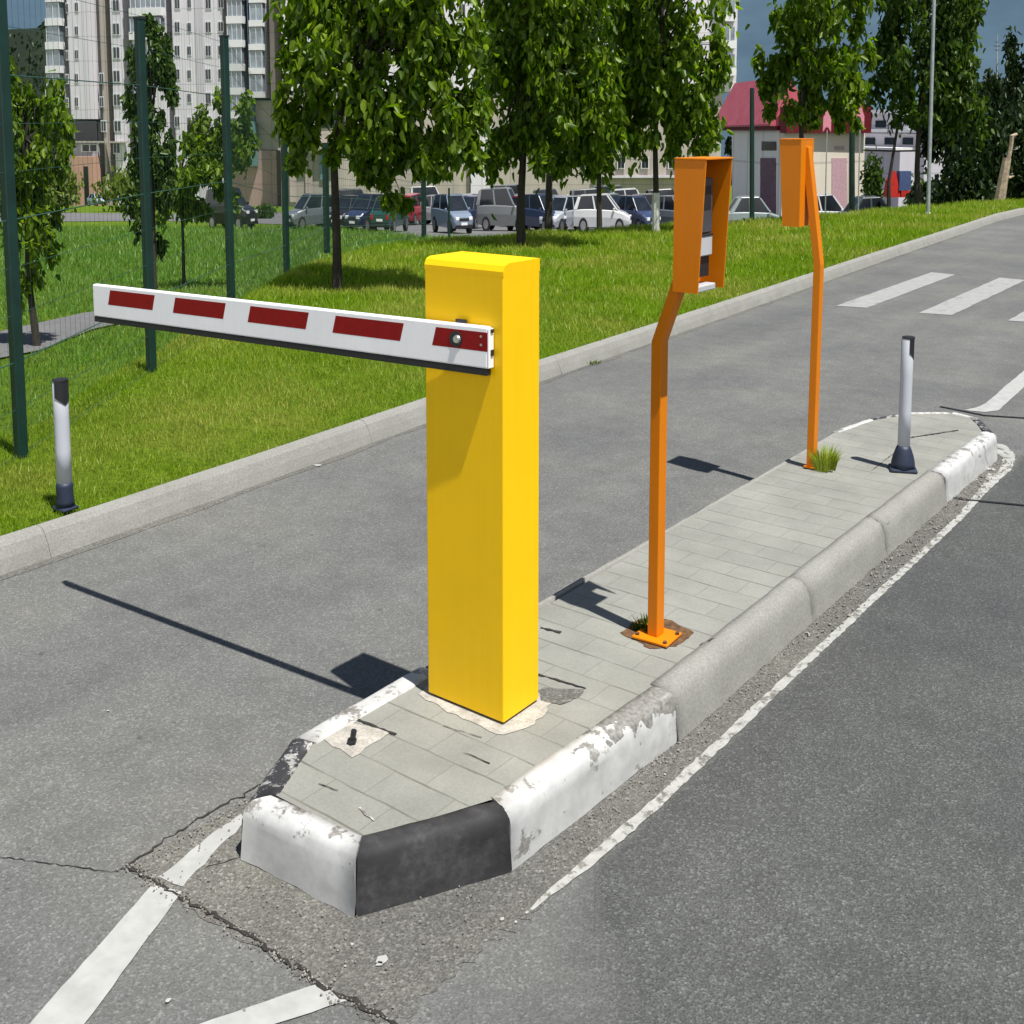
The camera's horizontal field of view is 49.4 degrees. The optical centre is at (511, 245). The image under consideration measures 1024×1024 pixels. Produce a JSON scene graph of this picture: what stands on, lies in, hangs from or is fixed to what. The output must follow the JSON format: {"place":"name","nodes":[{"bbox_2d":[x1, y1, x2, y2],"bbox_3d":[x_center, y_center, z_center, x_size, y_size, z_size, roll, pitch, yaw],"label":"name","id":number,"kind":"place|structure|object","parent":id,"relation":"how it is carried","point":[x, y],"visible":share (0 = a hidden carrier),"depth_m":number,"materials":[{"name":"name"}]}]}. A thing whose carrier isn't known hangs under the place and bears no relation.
{"place":"outdoors","nodes":[
{"label":"outdoors","id":0,"kind":"place"},
{"bbox_2d":[8,20,61,200],"bbox_3d":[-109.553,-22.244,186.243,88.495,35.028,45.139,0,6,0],"label":"wooded hill","id":1,"kind":"structure","parent":0,"point":[42,27],"depth_m":183.50,"materials":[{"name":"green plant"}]},
{"bbox_2d":[0,297,226,357],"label":"path","id":2,"kind":"structure","parent":0,"point":[68,330],"depth_m":11.82,"materials":[{"name":"concrete"}]},
{"bbox_2d":[0,212,605,237],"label":"car park","id":3,"kind":"structure","parent":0,"point":[496,230],"depth_m":47.63,"materials":[{"name":"grey asphalt"}]},
{"bbox_2d":[330,195,357,228],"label":"parked car","id":4,"kind":"object","parent":3,"relation":"on","point":[344,201],"visible":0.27,"depth_m":43.68,"materials":[{"name":"paint"}]},
{"bbox_2d":[339,188,363,195],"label":"parked car","id":5,"kind":"object","parent":3,"relation":"on","point":[357,191],"visible":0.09,"depth_m":51.68,"materials":[{"name":"paint"}]},
{"bbox_2d":[345,193,389,230],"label":"parked car","id":6,"kind":"object","parent":3,"relation":"on","point":[357,214],"visible":0.45,"depth_m":41.46,"materials":[{"name":"paint"}]},
{"bbox_2d":[370,197,408,232],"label":"parked car","id":7,"kind":"object","parent":3,"relation":"on","point":[383,218],"visible":0.45,"depth_m":40.23,"materials":[{"name":"paint"}]},
{"bbox_2d":[405,193,427,224],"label":"parked car","id":8,"kind":"object","parent":3,"relation":"on","point":[417,210],"visible":0.29,"depth_m":49.70,"materials":[{"name":"paint"}]},
{"bbox_2d":[410,186,438,194],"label":"parked car","id":9,"kind":"object","parent":3,"relation":"on","point":[431,190],"visible":0.12,"depth_m":65.72,"materials":[{"name":"paint"}]},
{"bbox_2d":[418,195,433,224],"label":"parked car","id":10,"kind":"object","parent":3,"relation":"on","point":[429,199],"visible":0.16,"depth_m":49.86,"materials":[{"name":"paint"}]},
{"bbox_2d":[431,194,472,233],"bbox_3d":[-2.166,-1.173,40.108,0.992,1.435,2.084,-3,7,-28],"label":"parked car","id":11,"kind":"object","parent":3,"relation":"on","point":[461,217],"visible":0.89,"depth_m":39.71,"materials":[{"name":"paint"}]},
{"bbox_2d":[463,195,477,228],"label":"parked car","id":12,"kind":"object","parent":3,"relation":"on","point":[470,200],"visible":0.26,"depth_m":44.42,"materials":[{"name":"paint"}]},
{"bbox_2d":[476,187,516,230],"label":"parked car","id":13,"kind":"object","parent":3,"relation":"on","point":[499,204],"visible":0.66,"depth_m":41.80,"materials":[{"name":"paint"}]},
{"bbox_2d":[493,184,517,193],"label":"parked car","id":14,"kind":"object","parent":3,"relation":"on","point":[514,188],"visible":0.04,"depth_m":51.69,"materials":[{"name":"paint"}]},
{"bbox_2d":[507,193,534,230],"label":"parked car","id":15,"kind":"object","parent":3,"relation":"on","point":[509,228],"visible":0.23,"depth_m":41.98,"materials":[{"name":"paint"}]},
{"bbox_2d":[516,193,566,230],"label":"parked car","id":16,"kind":"object","parent":3,"relation":"on","point":[534,208],"visible":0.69,"depth_m":40.81,"materials":[{"name":"paint"}]},
{"bbox_2d":[539,195,578,230],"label":"parked car","id":17,"kind":"object","parent":3,"relation":"on","point":[564,205],"visible":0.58,"depth_m":40.68,"materials":[{"name":"paint"}]},
{"bbox_2d":[569,188,596,195],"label":"parked car","id":18,"kind":"object","parent":3,"relation":"on","point":[581,191],"visible":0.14,"depth_m":48.69,"materials":[{"name":"paint"}]},
{"bbox_2d":[572,193,631,230],"bbox_3d":[3.248,-1.173,40.108,2.084,1.435,0.992,1,6,10],"label":"parked car","id":19,"kind":"object","parent":3,"relation":"on","point":[585,212],"visible":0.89,"depth_m":39.77,"materials":[{"name":"paint"}]},
{"bbox_2d":[610,188,638,194],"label":"parked car","id":20,"kind":"object","parent":3,"relation":"on","point":[627,191],"visible":0.1,"depth_m":49.71,"materials":[{"name":"paint"}]},
{"bbox_2d":[616,195,660,226],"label":"parked car","id":21,"kind":"object","parent":3,"relation":"on","point":[638,208],"visible":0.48,"depth_m":40.71,"materials":[{"name":"paint"}]},
{"bbox_2d":[646,188,673,195],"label":"parked car","id":22,"kind":"object","parent":3,"relation":"on","point":[666,191],"visible":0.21,"depth_m":51.71,"materials":[{"name":"paint"}]},
{"bbox_2d":[651,195,673,224],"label":"parked car","id":23,"kind":"object","parent":3,"relation":"on","point":[666,208],"visible":0.2,"depth_m":41.82,"materials":[{"name":"paint"}]},
{"bbox_2d":[728,195,779,221],"bbox_3d":[8.015,-0.990,37.110,2.084,1.359,0.992,0,6,0],"label":"parked car","id":24,"kind":"object","parent":3,"relation":"on","point":[738,207],"visible":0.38,"depth_m":36.72,"materials":[{"name":"paint"}]},
{"bbox_2d":[817,193,843,213],"bbox_3d":[10.353,-1.028,37.106,2.084,1.435,0.992,-1,6,-10],"label":"parked car","id":25,"kind":"object","parent":3,"relation":"on","point":[832,204],"visible":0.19,"depth_m":36.73,"materials":[{"name":"paint"}]},
{"bbox_2d":[837,196,886,212],"bbox_3d":[11.345,-0.893,35.109,2.084,1.359,0.992,-1,6,-5],"label":"parked car","id":26,"kind":"object","parent":3,"relation":"on","point":[867,202],"visible":0.21,"depth_m":34.73,"materials":[{"name":"paint"}]},
{"bbox_2d":[863,109,944,208],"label":"stepped house","id":27,"kind":"structure","parent":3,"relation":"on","point":[883,141],"depth_m":62.17,"materials":[{"name":"white paint"}]},
{"bbox_2d":[0,215,1023,1023],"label":"road","id":28,"kind":"structure","parent":0,"point":[168,679],"depth_m":2.82,"materials":[{"name":"grey asphalt"}]},
{"bbox_2d":[0,856,125,871],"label":"road crack","id":29,"kind":"object","parent":28,"relation":"on","point":[58,864],"visible":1,"depth_m":2.26,"materials":[{"name":"black asphalt"}]},
{"bbox_2d":[30,885,181,1023],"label":"road marking","id":30,"kind":"object","parent":28,"relation":"on","point":[81,993],"visible":1,"depth_m":1.98,"materials":[{"name":"paint"}]},
{"bbox_2d":[128,784,260,863],"bbox_3d":[-0.672,1.236,2.398,0.025,0.001,0.368,5,8,38],"label":"road crack","id":31,"kind":"object","parent":28,"relation":"on","point":[177,831],"visible":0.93,"depth_m":2.40,"materials":[{"name":"black asphalt"}]},
{"bbox_2d":[128,864,397,1023],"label":"road crack","id":32,"kind":"object","parent":28,"relation":"on","point":[356,1000],"visible":1,"depth_m":2.00,"materials":[{"name":"black asphalt"}]},
{"bbox_2d":[200,983,346,1023],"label":"road marking","id":33,"kind":"object","parent":28,"relation":"on","point":[297,1003],"visible":1,"depth_m":1.89,"materials":[{"name":"paint"}]},
{"bbox_2d":[0,234,963,580],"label":"gutter","id":34,"kind":"object","parent":28,"relation":"on","point":[128,532],"visible":0.89,"depth_m":4.66,"materials":[{"name":"concrete"}]},
{"bbox_2d":[6,448,1013,1023],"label":"gravel","id":35,"kind":"structure","parent":28,"relation":"on","point":[588,816],"depth_m":2.41,"materials":[{"name":"grey gravel"}]},
{"bbox_2d":[0,208,1023,574],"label":"kerb","id":36,"kind":"structure","parent":28,"relation":"on","point":[44,540],"depth_m":4.87,"materials":[{"name":"concrete"}]},
{"bbox_2d":[128,453,1021,1023],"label":"road patch","id":37,"kind":"object","parent":28,"relation":"on","point":[398,937],"visible":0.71,"depth_m":2.15,"materials":[{"name":"grey asphalt"}]},
{"bbox_2d":[159,814,242,885],"bbox_3d":[-0.623,1.245,2.304,0.064,0.001,0.236,3,7,26],"label":"road marking","id":38,"kind":"object","parent":37,"relation":"on","point":[191,862],"visible":0.96,"depth_m":2.28,"materials":[{"name":"paint"}]},
{"bbox_2d":[106,464,995,1001],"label":"paint flakes","id":39,"kind":"object","parent":37,"relation":"on","point":[380,960],"visible":0.88,"depth_m":2.00,"materials":[{"name":"white paint"}]},
{"bbox_2d":[525,472,994,913],"bbox_3d":[1.067,1.123,3.435,0.073,0.001,3.375,5,8,37],"label":"road marking","id":40,"kind":"object","parent":37,"relation":"on","point":[623,831],"visible":1,"depth_m":2.74,"materials":[{"name":"paint"}]},
{"bbox_2d":[240,412,997,918],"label":"traffic island","id":41,"kind":"structure","parent":28,"relation":"on","point":[416,790],"depth_m":2.69,"materials":[{"name":"grey concrete"}]},
{"bbox_2d":[93,251,539,722],"bbox_3d":[-0.574,0.519,2.940,1.442,1.063,0.176,4,8,34],"label":"boom barrier","id":42,"kind":"object","parent":41,"relation":"on","point":[470,342],"visible":1,"depth_m":2.57,"materials":[{"name":"yellow metal"}]},
{"bbox_2d":[347,729,356,744],"bbox_3d":[-0.355,1.089,2.472,0.022,0.032,0.019,5,8,37],"label":"anchor bolt","id":43,"kind":"object","parent":41,"relation":"on","point":[352,739],"visible":1,"depth_m":2.47,"materials":[{"name":"black metal"}]},
{"bbox_2d":[630,612,647,630],"bbox_3d":[0.368,1.029,3.040,0.094,0.035,0.095,-2,6,-15],"label":"weed tuft","id":44,"kind":"object","parent":41,"relation":"on","point":[639,626],"visible":0.5,"depth_m":3.03,"materials":[{"name":"green plant"}]},
{"bbox_2d":[632,156,732,647],"bbox_3d":[0.440,0.411,2.907,0.202,1.283,0.147,5,8,37],"label":"ticket terminal","id":45,"kind":"object","parent":41,"relation":"on","point":[702,185],"visible":0.98,"depth_m":2.87,"materials":[{"name":"metal"}]},
{"bbox_2d":[779,138,823,468],"bbox_3d":[1.152,0.231,4.432,0.171,1.311,0.126,5,8,37],"label":"ticket terminal","id":46,"kind":"object","parent":41,"relation":"on","point":[799,200],"visible":0.94,"depth_m":4.37,"materials":[{"name":"orange metal"}]},
{"bbox_2d":[806,444,845,472],"bbox_3d":[1.248,0.845,4.436,0.156,0.100,0.154,-2,7,-18],"label":"weed tuft","id":47,"kind":"object","parent":41,"relation":"on","point":[826,461],"visible":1,"depth_m":4.43,"materials":[{"name":"green plant"}]},
{"bbox_2d":[888,335,917,473],"bbox_3d":[1.557,0.624,4.408,0.104,0.542,0.091,1,6,12],"label":"flexible bollard","id":48,"kind":"object","parent":41,"relation":"on","point":[902,460],"visible":1,"depth_m":4.39,"materials":[{"name":"white plastic"}]},
{"bbox_2d":[837,272,954,307],"bbox_3d":[3.569,0.388,10.193,0.251,0.001,2.640,5,8,37],"label":"road marking","id":49,"kind":"object","parent":28,"relation":"on","point":[879,296],"visible":1,"depth_m":10.06,"materials":[{"name":"paint"}]},
{"bbox_2d":[919,278,1023,314],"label":"road marking","id":50,"kind":"object","parent":28,"relation":"on","point":[961,302],"visible":1,"depth_m":9.65,"materials":[{"name":"paint"}]},
{"bbox_2d":[966,371,1023,411],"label":"road marking","id":51,"kind":"object","parent":28,"relation":"on","point":[1003,396],"visible":1,"depth_m":6.13,"materials":[{"name":"paint"}]},
{"bbox_2d":[978,443,1015,492],"bbox_3d":[2.137,0.965,4.882,0.115,0.001,0.841,3,7,27],"label":"road marking","id":52,"kind":"object","parent":28,"relation":"on","point":[1005,452],"visible":0.85,"depth_m":4.88,"materials":[{"name":"paint"}]},
{"bbox_2d":[0,186,1023,535],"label":"lawn","id":53,"kind":"structure","parent":0,"point":[4,388],"depth_m":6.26,"materials":[{"name":"plant"}]},
{"bbox_2d":[0,55,80,345],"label":"young tree","id":54,"kind":"object","parent":53,"relation":"on","point":[64,126],"visible":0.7,"depth_m":10.43,"materials":[{"name":"green plant"}]},
{"bbox_2d":[45,162,84,212],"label":"shrub","id":55,"kind":"object","parent":53,"relation":"on","point":[61,197],"visible":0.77,"depth_m":79.82,"materials":[{"name":"green plant"}]},
{"bbox_2d":[52,377,78,512],"bbox_3d":[-1.623,0.716,4.021,0.077,0.486,0.067,5,8,37],"label":"flexible bollard","id":56,"kind":"object","parent":53,"relation":"on","point":[65,500],"visible":1,"depth_m":4.00,"materials":[{"name":"white plastic"}]},
{"bbox_2d":[45,0,176,205],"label":"apartment block","id":57,"kind":"structure","parent":53,"relation":"on","point":[115,145],"depth_m":122.50,"materials":[{"name":"white concrete"}]},
{"bbox_2d":[81,144,98,151],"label":"window","id":58,"kind":"structure","parent":57,"relation":"in","point":[86,147],"depth_m":123.62,"materials":[{"name":"white glass"}]},
{"bbox_2d":[112,22,119,35],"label":"window","id":59,"kind":"structure","parent":57,"relation":"in","point":[115,32],"depth_m":120.95,"materials":[{"name":"white glass"}]},
{"bbox_2d":[113,70,120,82],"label":"window","id":60,"kind":"structure","parent":57,"relation":"in","point":[116,73],"depth_m":121.54,"materials":[{"name":"white glass"}]},
{"bbox_2d":[114,120,121,131],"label":"window","id":61,"kind":"structure","parent":57,"relation":"in","point":[117,123],"depth_m":122.14,"materials":[{"name":"white glass"}]},
{"bbox_2d":[90,164,139,211],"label":"shrub","id":62,"kind":"object","parent":53,"relation":"on","point":[116,191],"visible":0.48,"depth_m":83.81,"materials":[{"name":"green plant"}]},
{"bbox_2d":[118,12,181,289],"bbox_3d":[-4.508,-1.008,13.998,0.731,3.798,0.611,2,6,17],"label":"young tree","id":63,"kind":"object","parent":53,"relation":"on","point":[161,75],"visible":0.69,"depth_m":13.86,"materials":[{"name":"green plant"}]},
{"bbox_2d":[134,85,261,287],"bbox_3d":[-4.815,-0.847,16.977,1.982,3.188,1.087,-2,7,-17],"label":"young tree","id":64,"kind":"object","parent":53,"relation":"on","point":[196,162],"visible":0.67,"depth_m":16.88,"materials":[{"name":"green plant"}]},
{"bbox_2d":[0,0,425,464],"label":"fence","id":65,"kind":"object","parent":53,"relation":"on","point":[9,219],"visible":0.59,"depth_m":6.22,"materials":[{"name":"green metal"}]},
{"bbox_2d":[171,0,281,205],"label":"apartment block","id":66,"kind":"structure","parent":53,"relation":"on","point":[254,46],"depth_m":118.11,"materials":[{"name":"paint"}]},
{"bbox_2d":[205,187,257,228],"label":"parked car","id":67,"kind":"object","parent":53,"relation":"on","point":[214,219],"visible":0.44,"depth_m":43.89,"materials":[{"name":"paint"}]},
{"bbox_2d":[256,203,277,218],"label":"shrub","id":68,"kind":"object","parent":53,"relation":"on","point":[270,208],"visible":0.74,"depth_m":61.86,"materials":[{"name":"green plant"}]},
{"bbox_2d":[289,193,331,229],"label":"parked car","id":69,"kind":"object","parent":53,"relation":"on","point":[310,216],"visible":0.38,"depth_m":43.70,"materials":[{"name":"paint"}]},
{"bbox_2d":[263,0,494,290],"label":"linden tree","id":70,"kind":"object","parent":53,"relation":"on","point":[429,46],"visible":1,"depth_m":9.15,"materials":[{"name":"green plant"}]},
{"bbox_2d":[448,188,449,238],"bbox_3d":[-1.366,-0.576,24.079,0.090,1.358,0.086,5,8,37],"label":"green post","id":71,"kind":"object","parent":53,"relation":"on","point":[449,212],"visible":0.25,"depth_m":24.04,"materials":[{"name":"green metal"}]},
{"bbox_2d":[278,0,737,206],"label":"apartment block","id":72,"kind":"structure","parent":53,"relation":"on","point":[641,182],"depth_m":116.72,"materials":[{"name":"beige concrete"}]},
{"bbox_2d":[289,176,296,201],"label":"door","id":73,"kind":"structure","parent":72,"relation":"in","point":[292,187],"depth_m":115.04,"materials":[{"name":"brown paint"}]},
{"bbox_2d":[305,158,312,192],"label":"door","id":74,"kind":"structure","parent":72,"relation":"in","point":[309,189],"depth_m":115.13,"materials":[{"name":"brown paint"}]},
{"bbox_2d":[493,8,586,230],"bbox_3d":[0.695,-2.773,23.806,2.432,6.376,2.152,-4,7,-30],"label":"linden tree","id":75,"kind":"object","parent":53,"relation":"on","point":[548,224],"visible":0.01,"depth_m":23.98,"materials":[{"name":"brown plant"}]},
{"bbox_2d":[462,0,646,244],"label":"linden tree","id":76,"kind":"object","parent":53,"relation":"on","point":[571,100],"visible":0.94,"depth_m":12.44,"materials":[{"name":"green plant"}]},
{"bbox_2d":[575,9,638,230],"bbox_3d":[1.862,-2.272,21.955,1.869,5.542,1.621,-1,6,-11],"label":"linden tree","id":77,"kind":"object","parent":53,"relation":"on","point":[593,34],"visible":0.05,"depth_m":21.97,"materials":[{"name":"green plant"}]},
{"bbox_2d":[595,0,749,232],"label":"linden tree","id":78,"kind":"object","parent":53,"relation":"on","point":[653,76],"visible":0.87,"depth_m":14.26,"materials":[{"name":"green plant"}]},
{"bbox_2d":[724,136,731,185],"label":"forest tree","id":79,"kind":"object","parent":53,"relation":"on","point":[728,146],"visible":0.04,"depth_m":84.92,"materials":[{"name":"green plant"}]},
{"bbox_2d":[749,88,753,221],"bbox_3d":[5.198,-1.702,23.958,0.204,3.365,0.188,5,8,37],"label":"green post","id":80,"kind":"object","parent":53,"relation":"on","point":[751,199],"visible":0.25,"depth_m":23.89,"materials":[{"name":"green metal"}]},
{"bbox_2d":[717,80,870,215],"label":"red roofed house","id":81,"kind":"structure","parent":53,"relation":"on","point":[734,110],"depth_m":47.83,"materials":[{"name":"beige paint"}]},
{"bbox_2d":[760,158,775,213],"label":"door","id":82,"kind":"structure","parent":81,"relation":"in","point":[767,165],"depth_m":46.54,"materials":[{"name":"purple"}]},
{"bbox_2d":[761,142,776,150],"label":"window","id":83,"kind":"structure","parent":81,"relation":"in","point":[765,146],"depth_m":46.47,"materials":[{"name":"grey glass"}]},
{"bbox_2d":[831,158,846,208],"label":"door","id":84,"kind":"structure","parent":81,"relation":"in","point":[839,165],"depth_m":48.20,"materials":[{"name":"pink"}]},
{"bbox_2d":[748,0,886,137],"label":"linden tree","id":85,"kind":"object","parent":53,"relation":"on","point":[801,28],"visible":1,"depth_m":15.68,"materials":[{"name":"green plant"}]},
{"bbox_2d":[823,111,830,211],"bbox_3d":[8.441,-2.122,29.946,0.215,3.164,0.062,0,6,1],"label":"marker pole","id":86,"kind":"object","parent":53,"relation":"on","point":[826,120],"visible":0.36,"depth_m":29.83,"materials":[{"name":"metal"}]},
{"bbox_2d":[849,110,854,212],"bbox_3d":[6.742,-1.560,21.961,0.218,2.464,0.205,5,8,37],"label":"green post","id":87,"kind":"object","parent":53,"relation":"on","point":[851,172],"visible":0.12,"depth_m":21.93,"materials":[{"name":"green metal"}]},
{"bbox_2d":[856,106,863,209],"bbox_3d":[9.324,-2.148,29.944,0.215,3.217,0.062,0,6,1],"label":"marker pole","id":88,"kind":"object","parent":53,"relation":"on","point":[861,115],"visible":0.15,"depth_m":29.87,"materials":[{"name":"metal"}]},
{"bbox_2d":[859,144,884,200],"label":"shrub","id":89,"kind":"object","parent":53,"relation":"on","point":[872,181],"visible":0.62,"depth_m":45.83,"materials":[{"name":"green plant"}]},
{"bbox_2d":[883,171,910,204],"bbox_3d":[11.838,-1.407,34.233,0.735,1.801,0.430,0,6,0],"label":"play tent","id":90,"kind":"object","parent":53,"relation":"on","point":[900,183],"visible":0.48,"depth_m":33.99,"materials":[{"name":"red fabric"}]},
{"bbox_2d":[882,46,922,207],"bbox_3d":[7.711,-2.254,21.805,1.128,3.420,0.617,-3,7,-29],"label":"broadleaf tree","id":91,"kind":"object","parent":53,"relation":"on","point":[911,107],"visible":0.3,"depth_m":21.84,"materials":[{"name":"green plant"}]},
{"bbox_2d":[902,171,942,205],"bbox_3d":[12.311,-1.403,32.949,1.398,1.645,1.577,5,8,37],"label":"shrub","id":92,"kind":"object","parent":53,"relation":"on","point":[909,196],"visible":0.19,"depth_m":32.69,"materials":[{"name":"green plant"}]},
{"bbox_2d":[862,0,994,205],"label":"broadleaf tree","id":93,"kind":"object","parent":53,"relation":"on","point":[957,103],"visible":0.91,"depth_m":19.45,"materials":[{"name":"green plant"}]},
{"bbox_2d":[925,0,935,212],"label":"metal pole","id":94,"kind":"object","parent":53,"relation":"on","point":[928,195],"visible":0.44,"depth_m":17.26,"materials":[{"name":"metal"}]},
{"bbox_2d":[920,72,979,182],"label":"forest tree","id":95,"kind":"object","parent":53,"relation":"on","point":[924,142],"visible":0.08,"depth_m":49.93,"materials":[{"name":"green plant"}]},
{"bbox_2d":[930,138,997,205],"bbox_3d":[10.883,-1.478,26.963,1.623,2.256,1.383,5,8,37],"label":"shrub","id":96,"kind":"object","parent":53,"relation":"on","point":[971,180],"visible":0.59,"depth_m":26.73,"materials":[{"name":"green plant"}]},
{"bbox_2d":[942,64,1009,167],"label":"forest tree","id":97,"kind":"object","parent":53,"relation":"on","point":[993,88],"visible":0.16,"depth_m":46.93,"materials":[{"name":"green plant"}]},
{"bbox_2d":[958,98,1023,201],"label":"shrub","id":98,"kind":"object","parent":53,"relation":"on","point":[997,145],"visible":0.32,"depth_m":28.51,"materials":[{"name":"green plant"}]},
{"bbox_2d":[994,133,1017,200],"bbox_3d":[10.161,-1.519,22.945,0.432,1.625,0.224,1,6,14],"label":"broken trunk","id":99,"kind":"object","parent":53,"relation":"on","point":[1001,186],"visible":0.92,"depth_m":22.91,"materials":[{"name":"brown wood"}]},
{"bbox_2d":[991,101,1023,199],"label":"shrub","id":100,"kind":"object","parent":53,"relation":"on","point":[1019,125],"visible":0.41,"depth_m":30.66,"materials":[{"name":"green plant"}]},
{"bbox_2d":[1000,26,1023,114],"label":"forest tree","id":101,"kind":"object","parent":53,"relation":"on","point":[1014,80],"visible":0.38,"depth_m":39.26,"materials":[{"name":"green plant"}]},
{"bbox_2d":[7,0,1023,156],"label":"sky","id":102,"kind":"structure","parent":0,"point":[1000,14],"materials":[{"name":"blue"}]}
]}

